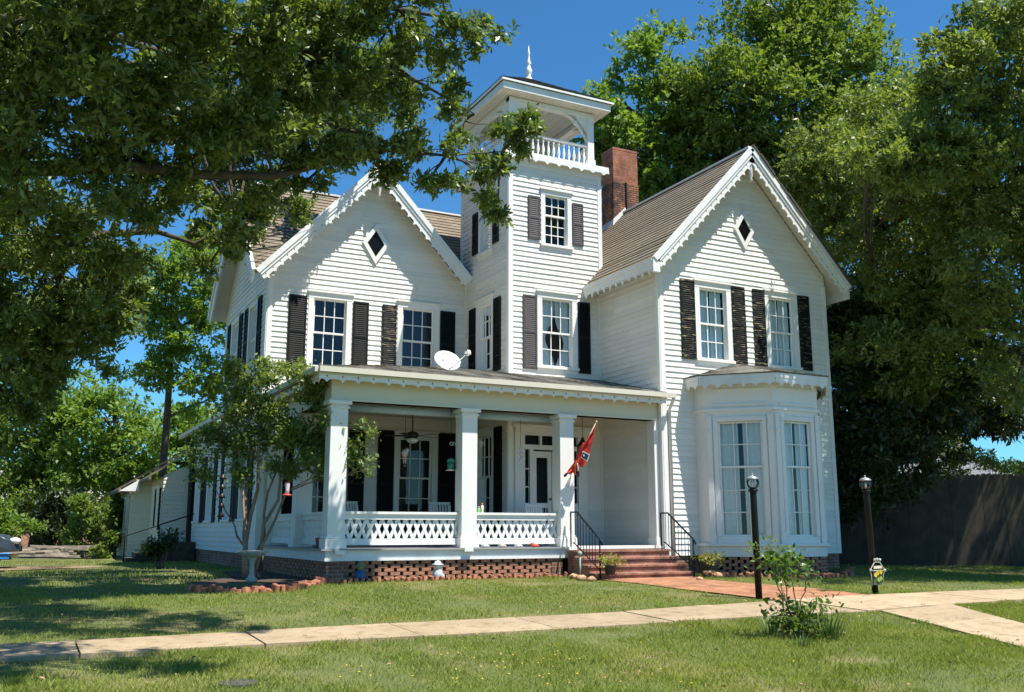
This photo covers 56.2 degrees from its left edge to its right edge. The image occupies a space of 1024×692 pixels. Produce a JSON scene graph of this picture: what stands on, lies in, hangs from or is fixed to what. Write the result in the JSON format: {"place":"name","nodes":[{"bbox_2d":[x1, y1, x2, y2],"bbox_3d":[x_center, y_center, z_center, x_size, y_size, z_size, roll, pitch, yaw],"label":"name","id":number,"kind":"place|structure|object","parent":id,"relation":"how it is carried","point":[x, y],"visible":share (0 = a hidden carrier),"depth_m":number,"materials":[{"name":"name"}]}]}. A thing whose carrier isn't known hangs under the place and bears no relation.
{"place":"outdoors","nodes":[
{"label":"outdoors","id":0,"kind":"place"},
{"bbox_2d":[0,566,103,569],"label":"driveway","id":1,"kind":"structure","parent":0,"point":[24,568],"depth_m":25.41,"materials":[{"name":"concrete"}]},
{"bbox_2d":[0,534,21,560],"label":"parked car","id":2,"kind":"object","parent":1,"relation":"on","point":[8,543],"visible":0.89,"depth_m":24.89,"materials":[{"name":"grey paint"}]},
{"bbox_2d":[31,555,57,556],"bbox_3d":[-11.747,5.385,24.568,0.138,0.040,1.483,-1,-13,15],"label":"plank","id":3,"kind":"object","parent":1,"relation":"on","point":[45,555],"visible":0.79,"depth_m":24.21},
{"bbox_2d":[19,555,79,556],"bbox_3d":[-11.861,5.387,24.591,1.415,0.040,0.148,6,-11,-24],"label":"plank","id":4,"kind":"object","parent":3,"relation":"on","point":[57,556],"visible":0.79,"depth_m":24.63,"materials":[{"name":"wood"}]},
{"bbox_2d":[38,554,69,554],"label":"plank","id":5,"kind":"object","parent":1,"relation":"on","point":[53,554],"visible":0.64,"depth_m":25.01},
{"bbox_2d":[35,552,67,553],"bbox_3d":[-12.186,5.483,25.373,0.780,0.041,0.152,6,-14,-24],"label":"plank","id":6,"kind":"object","parent":5,"relation":"on","point":[51,553],"visible":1,"depth_m":25.30,"materials":[{"name":"wood"}]},
{"bbox_2d":[4,549,58,553],"bbox_3d":[-12.543,5.358,24.948,0.141,0.040,1.565,-8,-11,30],"label":"plank","id":7,"kind":"object","parent":6,"relation":"on","point":[32,551],"visible":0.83,"depth_m":24.91,"materials":[{"name":"wood"}]},
{"bbox_2d":[0,470,137,546],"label":"brick house","id":8,"kind":"structure","parent":0,"point":[24,540],"depth_m":55.12,"materials":[{"name":"grey"}]},
{"bbox_2d":[0,548,1023,691],"bbox_3d":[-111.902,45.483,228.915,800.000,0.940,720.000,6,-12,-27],"label":"ground","id":9,"kind":"structure","parent":0,"point":[352,670],"depth_m":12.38,"materials":[{"name":"plant"}]},
{"bbox_2d":[0,553,10,559],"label":"storage bin","id":10,"kind":"object","parent":9,"relation":"on","point":[3,556],"visible":1,"depth_m":23.22,"materials":[{"name":"blue plastic"}]},
{"bbox_2d":[0,495,48,559],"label":"bush","id":11,"kind":"object","parent":9,"relation":"on","point":[9,525],"visible":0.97,"depth_m":32.97,"materials":[{"name":"green plant"}]},
{"bbox_2d":[30,545,61,546],"bbox_3d":[-13.390,5.870,28.050,1.298,0.040,0.118,9,-12,-28],"label":"plank","id":12,"kind":"object","parent":9,"relation":"on","point":[43,546],"visible":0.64,"depth_m":27.84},
{"bbox_2d":[0,382,110,550],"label":"roadside tree","id":13,"kind":"object","parent":9,"relation":"on","point":[22,474],"visible":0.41,"depth_m":44.88,"materials":[{"name":"green plant"}]},
{"bbox_2d":[11,484,106,557],"bbox_3d":[-17.060,6.620,36.171,3.442,2.798,2.880,-1,-11,5],"label":"bush","id":14,"kind":"object","parent":9,"relation":"on","point":[49,511],"visible":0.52,"depth_m":35.71,"materials":[{"name":"green plant"}]},
{"bbox_2d":[60,548,88,549],"bbox_3d":[-12.270,5.696,26.861,0.793,0.040,0.137,0,-11,8],"label":"plank","id":15,"kind":"object","parent":9,"relation":"on","point":[72,549],"visible":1,"depth_m":26.81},
{"bbox_2d":[36,547,63,549],"bbox_3d":[-13.297,5.730,27.013,1.380,0.041,0.142,-5,-11,11],"label":"plank","id":16,"kind":"object","parent":15,"relation":"on","point":[48,548],"visible":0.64,"depth_m":26.89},
{"bbox_2d":[62,545,96,546],"bbox_3d":[-12.639,5.850,28.009,0.921,0.040,0.103,2,-12,-12],"label":"plank","id":17,"kind":"object","parent":16,"relation":"on","point":[79,545],"visible":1,"depth_m":27.96,"materials":[{"name":"wood"}]},
{"bbox_2d":[56,492,121,558],"bbox_3d":[-15.086,6.483,34.214,2.146,2.536,2.250,6,-12,-27],"label":"bush","id":18,"kind":"object","parent":9,"relation":"on","point":[80,504],"visible":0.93,"depth_m":33.90,"materials":[{"name":"green plant"}]},
{"bbox_2d":[15,364,186,550],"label":"roadside tree","id":19,"kind":"object","parent":9,"relation":"on","point":[117,465],"visible":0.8,"depth_m":43.38,"materials":[{"name":"green plant"}]},
{"bbox_2d":[100,493,126,556],"bbox_3d":[-14.794,6.752,36.090,1.619,2.442,1.544,6,-12,-27],"label":"bush","id":20,"kind":"object","parent":9,"relation":"on","point":[117,504],"visible":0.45,"depth_m":35.89,"materials":[{"name":"green plant"}]},
{"bbox_2d":[107,447,189,556],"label":"wing","id":21,"kind":"structure","parent":9,"relation":"on","point":[147,503],"depth_m":34.06,"materials":[{"name":"wood"}]},
{"bbox_2d":[121,497,129,535],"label":"window","id":22,"kind":"structure","parent":21,"relation":"in","point":[125,498],"depth_m":35.21,"materials":[{"name":"white paint"}]},
{"bbox_2d":[149,487,155,532],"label":"window","id":23,"kind":"structure","parent":21,"relation":"in","point":[151,531],"depth_m":33.97,"materials":[{"name":"white paint"}]},
{"bbox_2d":[152,485,162,532],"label":"window","id":24,"kind":"structure","parent":21,"relation":"in","point":[155,529],"depth_m":32.90,"materials":[{"name":"white paint"}]},
{"bbox_2d":[123,513,193,561],"bbox_3d":[-11.275,6.108,30.629,2.079,1.520,0.050,6,-12,-27],"label":"handrail","id":25,"kind":"object","parent":9,"relation":"on","point":[150,528],"visible":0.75,"depth_m":30.55,"materials":[{"name":"black metal"}]},
{"bbox_2d":[122,542,195,561],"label":"side steps","id":26,"kind":"structure","parent":9,"relation":"on","point":[185,551],"depth_m":30.78,"materials":[{"name":"concrete"}]},
{"bbox_2d":[135,527,187,568],"bbox_3d":[-9.103,5.266,24.922,1.251,1.142,1.154,-7,-13,31],"label":"bush","id":27,"kind":"object","parent":9,"relation":"on","point":[153,550],"visible":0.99,"depth_m":24.90,"materials":[{"name":"green plant"}]},
{"bbox_2d":[101,222,226,537],"bbox_3d":[-14.310,1.389,39.572,7.573,14.281,5.338,6,-12,-27],"label":"tall tree","id":28,"kind":"object","parent":9,"relation":"on","point":[193,310],"visible":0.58,"depth_m":39.44,"materials":[{"name":"green plant"}]},
{"bbox_2d":[137,399,219,485],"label":"roadside tree","id":29,"kind":"object","parent":9,"relation":"on","point":[176,441],"visible":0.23,"depth_m":47.22,"materials":[{"name":"green plant"}]},
{"bbox_2d":[186,583,194,591],"bbox_3d":[-5.475,4.168,16.357,0.084,0.200,0.177,10,-16,27],"label":"edging brick","id":30,"kind":"object","parent":9,"relation":"on","point":[189,587],"visible":0.52,"depth_m":16.29,"materials":[{"name":"brick"}]},
{"bbox_2d":[193,584,202,591],"bbox_3d":[-5.349,4.168,16.341,0.099,0.189,0.148,-12,-16,19],"label":"edging brick","id":31,"kind":"object","parent":9,"relation":"on","point":[196,588],"visible":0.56,"depth_m":16.29,"materials":[{"name":"brick"}]},
{"bbox_2d":[208,584,214,592],"bbox_3d":[-5.104,4.161,16.283,0.076,0.203,0.115,5,6,26],"label":"edging brick","id":32,"kind":"object","parent":9,"relation":"on","point":[211,588],"visible":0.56,"depth_m":16.24,"materials":[{"name":"brick"}]},
{"bbox_2d":[215,586,222,592],"bbox_3d":[-4.977,4.181,16.249,0.086,0.217,0.118,-16,-28,26],"label":"edging brick","id":33,"kind":"object","parent":9,"relation":"on","point":[218,589],"visible":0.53,"depth_m":16.23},
{"bbox_2d":[217,679,256,688],"bbox_3d":[-2.382,2.930,8.302,0.340,0.044,0.340,6,-12,-27],"label":"utility cover","id":34,"kind":"object","parent":9,"relation":"on","point":[243,683],"visible":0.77,"depth_m":8.22,"materials":[{"name":"concrete"}]},
{"bbox_2d":[242,587,250,593],"bbox_3d":[-4.494,4.160,16.229,0.099,0.141,0.172,-15,-21,4],"label":"edging brick","id":35,"kind":"object","parent":9,"relation":"on","point":[247,590],"visible":0.63,"depth_m":16.16,"materials":[{"name":"brick"}]},
{"bbox_2d":[237,550,267,582],"bbox_3d":[-5.015,4.250,18.486,0.584,0.595,0.584,6,-12,-27],"label":"bird bath","id":36,"kind":"object","parent":9,"relation":"on","point":[252,556],"visible":1,"depth_m":18.39,"materials":[{"name":"concrete"}]},
{"bbox_2d":[0,0,547,431],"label":"oak tree","id":37,"kind":"object","parent":9,"relation":"on","point":[302,70],"visible":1,"depth_m":15.65,"materials":[{"name":"green plant"}]},
{"bbox_2d":[271,583,279,592],"bbox_3d":[-4.086,4.208,16.534,0.085,0.198,0.165,14,-7,-40],"label":"edging brick","id":38,"kind":"object","parent":9,"relation":"on","point":[275,587],"visible":0.55,"depth_m":16.49,"materials":[{"name":"brick"}]},
{"bbox_2d":[186,571,567,590],"bbox_3d":[-3.207,5.031,20.885,8.100,0.060,7.150,6,-12,-27],"label":"flower bed","id":39,"kind":"object","parent":9,"relation":"on","point":[267,579],"visible":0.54,"depth_m":19.12,"materials":[{"name":"soil"}]},
{"bbox_2d":[178,348,381,578],"bbox_3d":[-5.030,2.395,20.090,5.213,4.840,1.655,-4,-12,21],"label":"crape myrtle","id":40,"kind":"object","parent":39,"relation":"on","point":[308,443],"visible":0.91,"depth_m":20.10,"materials":[{"name":"green plant"}]},
{"bbox_2d":[217,435,225,516],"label":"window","id":41,"kind":"object","parent":40,"relation":"hanging from","point":[221,496],"visible":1,"depth_m":19.51,"materials":[{"name":"wood"}]},
{"bbox_2d":[282,456,291,495],"bbox_3d":[-4.502,2.539,19.263,0.210,0.930,0.210,6,-12,-27],"label":"nectar feeder","id":42,"kind":"object","parent":40,"relation":"hanging from","point":[287,485],"visible":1,"depth_m":19.17,"materials":[{"name":"clear glass"}]},
{"bbox_2d":[355,561,367,580],"bbox_3d":[-2.991,4.441,18.887,0.240,0.380,0.242,-6,-13,30],"label":"garden figurine","id":43,"kind":"object","parent":39,"relation":"on","point":[359,572],"visible":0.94,"depth_m":18.82,"materials":[{"name":"ceramic"}]},
{"bbox_2d":[432,560,444,577],"bbox_3d":[-1.521,4.583,19.625,0.240,0.380,0.242,-6,-13,30],"label":"garden figurine","id":44,"kind":"object","parent":39,"relation":"on","point":[437,570],"visible":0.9,"depth_m":19.56,"materials":[{"name":"ceramic"}]},
{"bbox_2d":[0,427,1023,474],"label":"woods","id":45,"kind":"object","parent":9,"relation":"on","point":[1,457],"depth_m":70.32,"materials":[{"name":"green plant"}]},
{"bbox_2d":[9,572,1019,691],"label":"fallen leaves","id":46,"kind":"object","parent":9,"relation":"on","point":[949,661],"visible":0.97,"depth_m":11.96,"materials":[{"name":"brown plant"}]},
{"bbox_2d":[179,46,854,581],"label":"wooden house","id":47,"kind":"structure","parent":9,"relation":"on","point":[695,384],"depth_m":24.82,"materials":[{"name":"white paint"}]},
{"bbox_2d":[191,457,201,525],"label":"window","id":48,"kind":"structure","parent":47,"relation":"in","point":[197,492],"depth_m":31.82,"materials":[{"name":"white paint"}]},
{"bbox_2d":[203,451,213,525],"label":"window","id":49,"kind":"structure","parent":47,"relation":"in","point":[208,505],"depth_m":29.87,"materials":[{"name":"white paint"}]},
{"bbox_2d":[220,450,231,525],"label":"window","id":50,"kind":"structure","parent":47,"relation":"in","point":[226,501],"depth_m":27.44,"materials":[{"name":"white paint"}]},
{"bbox_2d":[228,312,240,386],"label":"window","id":51,"kind":"structure","parent":47,"relation":"in","point":[235,320],"depth_m":28.39,"materials":[{"name":"white paint"}]},
{"bbox_2d":[235,446,248,524],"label":"window","id":52,"kind":"structure","parent":47,"relation":"in","point":[239,520],"depth_m":25.52,"materials":[{"name":"white paint"}]},
{"bbox_2d":[245,294,259,376],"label":"window","id":53,"kind":"structure","parent":47,"relation":"in","point":[252,317],"depth_m":26.24,"materials":[{"name":"white paint"}]},
{"bbox_2d":[306,289,354,369],"bbox_3d":[-4.970,-0.185,25.542,1.610,2.420,0.835,6,-12,-27],"label":"window","id":54,"kind":"structure","parent":47,"relation":"in","point":[329,325],"depth_m":25.64,"materials":[{"name":"white paint"}]},
{"bbox_2d":[312,426,348,537],"bbox_3d":[-4.970,3.743,24.787,1.610,3.260,0.835,6,-12,-27],"label":"window","id":55,"kind":"structure","parent":47,"relation":"in","point":[317,490],"depth_m":25.15,"materials":[{"name":"white paint"}]},
{"bbox_2d":[345,501,367,538],"bbox_3d":[-3.928,4.366,23.668,0.630,1.067,0.968,8,-13,-35],"label":"rocking chair","id":56,"kind":"object","parent":47,"relation":"on","point":[350,505],"visible":0.24,"depth_m":23.97,"materials":[{"name":"white paint"}]},
{"bbox_2d":[362,224,388,263],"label":"diamond window","id":57,"kind":"structure","parent":47,"relation":"in","point":[375,243],"depth_m":26.25,"materials":[{"name":"white paint"}]},
{"bbox_2d":[401,415,408,466],"bbox_3d":[-2.274,1.759,20.535,0.160,1.650,0.106,-1,-11,3],"label":"wind chime","id":58,"kind":"object","parent":47,"relation":"hanging from","point":[404,452],"visible":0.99,"depth_m":20.41,"materials":[{"name":"black metal"}]},
{"bbox_2d":[384,407,437,443],"bbox_3d":[-2.397,1.898,23.172,1.328,0.926,1.310,6,-12,-27],"label":"ceiling fan","id":59,"kind":"object","parent":47,"relation":"hanging from","point":[411,436],"visible":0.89,"depth_m":22.99,"materials":[{"name":"brown metal"}]},
{"bbox_2d":[392,430,439,537],"bbox_3d":[-2.744,3.958,25.905,1.650,3.260,0.835,6,-12,-27],"label":"window","id":60,"kind":"structure","parent":47,"relation":"in","point":[415,484],"depth_m":26.20,"materials":[{"name":"white paint"}]},
{"bbox_2d":[396,299,440,366],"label":"window","id":61,"kind":"structure","parent":47,"relation":"in","point":[417,322],"depth_m":26.78,"materials":[{"name":"white paint"}]},
{"bbox_2d":[429,502,454,537],"bbox_3d":[-1.802,4.519,24.460,0.630,1.067,0.968,2,-11,-13],"label":"rocking chair","id":62,"kind":"object","parent":47,"relation":"on","point":[447,504],"visible":0.29,"depth_m":24.80,"materials":[{"name":"white paint"}]},
{"bbox_2d":[446,409,455,470],"bbox_3d":[-1.323,2.035,20.835,0.224,1.338,0.230,6,-12,-27],"label":"bird feeder","id":63,"kind":"object","parent":47,"relation":"hanging from","point":[450,464],"visible":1,"depth_m":20.68,"materials":[{"name":"glass"}]},
{"bbox_2d":[434,350,470,370],"bbox_3d":[-1.385,0.449,22.297,0.870,0.745,0.381,2,-11,-9],"label":"satellite dish","id":64,"kind":"object","parent":47,"relation":"on","point":[447,360],"visible":0.98,"depth_m":22.36,"materials":[{"name":"paint"}]},
{"bbox_2d":[474,292,494,370],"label":"window","id":65,"kind":"structure","parent":47,"relation":"in","point":[484,305],"depth_m":26.02,"materials":[{"name":"white paint"}]},
{"bbox_2d":[476,202,493,261],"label":"window","id":66,"kind":"structure","parent":47,"relation":"in","point":[485,247],"depth_m":26.56,"materials":[{"name":"white paint"}]},
{"bbox_2d":[477,427,493,544],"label":"window","id":67,"kind":"structure","parent":47,"relation":"in","point":[484,451],"depth_m":25.23,"materials":[{"name":"glass"}]},
{"bbox_2d":[519,414,522,464],"bbox_3d":[0.201,2.102,21.651,0.120,1.162,0.047,6,-12,-27],"label":"crystal mobile","id":68,"kind":"object","parent":47,"relation":"hanging from","point":[520,453],"visible":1,"depth_m":21.59,"materials":[{"name":"clear glass"}]},
{"bbox_2d":[524,504,550,545],"bbox_3d":[0.627,4.320,23.142,0.480,0.985,0.505,6,-12,-27],"label":"side chair","id":69,"kind":"object","parent":47,"relation":"on","point":[535,507],"visible":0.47,"depth_m":23.35,"materials":[{"name":"white paint"}]},
{"bbox_2d":[533,451,551,537],"bbox_3d":[0.770,3.830,24.234,0.530,2.320,0.110,6,-12,-27],"label":"screen door","id":70,"kind":"structure","parent":47,"relation":"in","point":[536,454],"depth_m":24.33,"materials":[{"name":"white paint"}]},
{"bbox_2d":[512,423,591,544],"bbox_3d":[1.064,3.538,24.409,2.400,3.000,0.210,6,-12,-27],"label":"doorway","id":71,"kind":"structure","parent":47,"relation":"in","point":[533,437],"depth_m":24.39,"materials":[{"name":"white paint"}]},
{"bbox_2d":[551,452,552,522],"bbox_3d":[1.259,3.877,24.480,0.530,2.320,0.110,6,-12,-27],"label":"screen door","id":72,"kind":"structure","parent":47,"relation":"in","point":[551,452],"depth_m":24.46,"materials":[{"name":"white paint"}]},
{"bbox_2d":[533,187,573,264],"bbox_3d":[1.034,-3.212,26.112,1.410,1.980,0.835,6,-12,-27],"label":"window","id":73,"kind":"structure","parent":47,"relation":"in","point":[556,213],"depth_m":26.01,"materials":[{"name":"white paint"}]},
{"bbox_2d":[536,289,579,374],"bbox_3d":[1.034,-0.187,25.530,1.630,2.420,0.835,6,-12,-27],"label":"window","id":74,"kind":"structure","parent":47,"relation":"in","point":[557,350],"depth_m":25.41,"materials":[{"name":"white paint"}]},
{"bbox_2d":[576,418,584,451],"bbox_3d":[1.746,2.212,23.750,0.294,1.324,0.340,6,-12,-27],"label":"porch lantern","id":75,"kind":"object","parent":47,"relation":"hanging from","point":[582,440],"visible":0.41,"depth_m":23.68,"materials":[{"name":"black metal"}]},
{"bbox_2d":[564,421,597,476],"bbox_3d":[1.542,2.331,21.586,0.770,1.251,0.501,0,-11,3],"label":"porch flag","id":76,"kind":"object","parent":47,"relation":"attached to","point":[582,457],"visible":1,"depth_m":21.45,"materials":[{"name":"red fabric"}]},
{"bbox_2d":[692,278,735,366],"bbox_3d":[4.929,-0.393,24.459,1.570,2.420,0.835,6,-12,-27],"label":"window","id":77,"kind":"structure","parent":47,"relation":"in","point":[714,339],"depth_m":24.30,"materials":[{"name":"white paint"}]},
{"bbox_2d":[712,415,771,542],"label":"window","id":78,"kind":"structure","parent":47,"relation":"in","point":[740,446],"depth_m":22.65,"materials":[{"name":"white paint"}]},
{"bbox_2d":[733,210,753,249],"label":"diamond window","id":79,"kind":"structure","parent":47,"relation":"in","point":[744,230],"depth_m":25.14,"materials":[{"name":"white paint"}]},
{"bbox_2d":[763,289,802,372],"bbox_3d":[6.945,-0.199,25.472,1.540,2.420,0.835,6,-12,-27],"label":"window","id":80,"kind":"structure","parent":47,"relation":"in","point":[782,330],"depth_m":25.33,"materials":[{"name":"white paint"}]},
{"bbox_2d":[780,416,820,542],"bbox_3d":[6.620,3.271,22.836,1.560,3.290,0.740,6,-12,-27],"label":"window","id":81,"kind":"structure","parent":47,"relation":"in","point":[809,518],"depth_m":22.69,"materials":[{"name":"white paint"}]},
{"bbox_2d":[339,628,793,683],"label":"lawn flowers","id":82,"kind":"object","parent":9,"relation":"on","point":[509,673],"visible":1,"depth_m":9.10,"materials":[{"name":"white plant"}]},
{"bbox_2d":[578,551,581,574],"bbox_3d":[1.432,4.608,20.159,0.092,0.580,0.092,-9,-14,40],"label":"garden stake","id":83,"kind":"object","parent":9,"relation":"on","point":[579,553],"visible":0.94,"depth_m":20.16,"materials":[{"name":"green plastic"}]},
{"bbox_2d":[576,574,585,580],"bbox_3d":[1.439,4.815,19.871,0.180,0.167,0.224,-7,-13,34],"label":"rock","id":84,"kind":"object","parent":9,"relation":"on","point":[581,577],"visible":0.84,"depth_m":19.81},
{"bbox_2d":[570,511,602,579],"bbox_3d":[1.597,4.308,20.651,0.040,1.487,1.312,6,-12,-27],"label":"iron handrail","id":85,"kind":"object","parent":9,"relation":"on","point":[596,535],"visible":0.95,"depth_m":20.66,"materials":[{"name":"metal"}]},
{"bbox_2d":[567,549,695,579],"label":"brick steps","id":86,"kind":"structure","parent":9,"relation":"on","point":[645,563],"depth_m":21.08,"materials":[{"name":"brick"}]},
{"bbox_2d":[596,552,627,574],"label":"potted plant","id":87,"kind":"object","parent":86,"relation":"on","point":[609,569],"visible":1,"depth_m":19.97,"materials":[{"name":"green plant"}]},
{"bbox_2d":[568,8,734,206],"bbox_3d":[5.756,-2.390,36.624,6.855,20.588,7.626,-3,-11,14],"label":"leafy tree","id":88,"kind":"object","parent":9,"relation":"on","point":[621,125],"visible":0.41,"depth_m":36.00,"materials":[{"name":"green plant"}]},
{"bbox_2d":[660,512,695,576],"bbox_3d":[3.769,4.518,21.742,0.040,1.487,1.312,6,-12,-27],"label":"iron handrail","id":89,"kind":"object","parent":9,"relation":"on","point":[693,542],"visible":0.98,"depth_m":21.75,"materials":[{"name":"metal"}]},
{"bbox_2d":[691,550,726,570],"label":"potted plant","id":90,"kind":"object","parent":9,"relation":"on","point":[706,565],"visible":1,"depth_m":21.06,"materials":[{"name":"green plant"}]},
{"bbox_2d":[602,576,866,599],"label":"brick path","id":91,"kind":"structure","parent":9,"relation":"on","point":[724,587],"depth_m":18.54,"materials":[{"name":"brick"}]},
{"bbox_2d":[746,474,762,599],"bbox_3d":[4.243,3.329,16.726,0.238,2.202,0.230,6,-12,-27],"label":"lamp post","id":92,"kind":"object","parent":9,"relation":"on","point":[752,490],"visible":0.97,"depth_m":16.71,"materials":[{"name":"black metal"}]},
{"bbox_2d":[752,611,785,634],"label":"daylily clump","id":93,"kind":"object","parent":9,"relation":"on","point":[766,630],"visible":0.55,"depth_m":12.13,"materials":[{"name":"green plant"}]},
{"bbox_2d":[644,0,942,257],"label":"shade tree","id":94,"kind":"object","parent":9,"relation":"on","point":[774,67],"visible":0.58,"depth_m":34.64,"materials":[{"name":"green plant"}]},
{"bbox_2d":[744,535,843,641],"bbox_3d":[3.462,3.070,11.833,1.236,1.460,0.893,6,-12,-27],"label":"young shrub","id":95,"kind":"object","parent":9,"relation":"on","point":[790,621],"visible":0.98,"depth_m":11.81,"materials":[{"name":"green plant"}]},
{"bbox_2d":[779,632,817,647],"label":"daylily clump","id":96,"kind":"object","parent":9,"relation":"on","point":[800,642],"visible":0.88,"depth_m":11.01,"materials":[{"name":"green plant"}]},
{"bbox_2d":[803,604,851,640],"bbox_3d":[3.827,3.364,11.762,0.969,0.462,0.703,-5,-12,24],"label":"daylily clump","id":97,"kind":"object","parent":9,"relation":"on","point":[833,632],"visible":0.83,"depth_m":11.64,"materials":[{"name":"green plant"}]},
{"bbox_2d":[859,475,878,593],"bbox_3d":[6.703,3.552,17.987,0.238,2.242,0.230,6,-12,-27],"label":"lamp post","id":98,"kind":"object","parent":9,"relation":"on","point":[866,491],"visible":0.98,"depth_m":17.99,"materials":[{"name":"black metal"}]},
{"bbox_2d":[869,558,885,585],"bbox_3d":[6.798,4.194,17.811,0.415,0.504,0.056,6,-12,-27],"label":"garden sign","id":99,"kind":"object","parent":98,"relation":"attached to","point":[877,575],"visible":1,"depth_m":17.79,"materials":[{"name":"grey metal"}]},
{"bbox_2d":[772,15,1023,470],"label":"water oak","id":100,"kind":"object","parent":9,"relation":"on","point":[887,168],"visible":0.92,"depth_m":25.38,"materials":[{"name":"green plant"}]},
{"bbox_2d":[826,273,981,474],"bbox_3d":[11.674,1.909,30.034,7.302,9.650,4.666,10,-14,-41],"label":"undergrowth tree","id":101,"kind":"object","parent":9,"relation":"on","point":[831,324],"visible":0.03,"depth_m":28.64,"materials":[{"name":"green plant"}]},
{"bbox_2d":[826,265,1023,533],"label":"undergrowth tree","id":102,"kind":"object","parent":9,"relation":"on","point":[854,459],"visible":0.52,"depth_m":26.40,"materials":[{"name":"green plant"}]},
{"bbox_2d":[838,473,1023,566],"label":"board fence","id":103,"kind":"object","parent":9,"relation":"on","point":[972,519],"visible":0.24,"depth_m":27.32,"materials":[{"name":"wood"}]},
{"bbox_2d":[913,438,979,474],"bbox_3d":[14.003,4.870,30.671,2.232,4.082,1.554,2,-11,-11],"label":"fence bush","id":104,"kind":"object","parent":9,"relation":"on","point":[948,465],"visible":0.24,"depth_m":30.91,"materials":[{"name":"green plant"}]},
{"bbox_2d":[895,0,1023,416],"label":"water oak","id":105,"kind":"object","parent":9,"relation":"on","point":[1005,96],"visible":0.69,"depth_m":23.12,"materials":[{"name":"green plant"}]},
{"bbox_2d":[973,447,1023,474],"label":"fence bush","id":106,"kind":"object","parent":9,"relation":"on","point":[992,463],"visible":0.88,"depth_m":29.77,"materials":[{"name":"green plant"}]},
{"bbox_2d":[0,589,1023,661],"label":"sidewalk","id":107,"kind":"structure","parent":0,"point":[942,608],"depth_m":12.47,"materials":[{"name":"beige concrete"}]},
{"bbox_2d":[0,0,1023,531],"label":"sky","id":108,"kind":"structure","parent":0,"point":[565,39],"materials":[{"name":"blue"}]},
{"bbox_2d":[899,453,1013,474],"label":"neighbour house","id":109,"kind":"structure","parent":0,"point":[975,472],"depth_m":54.80,"materials":[{"name":"white paint"}]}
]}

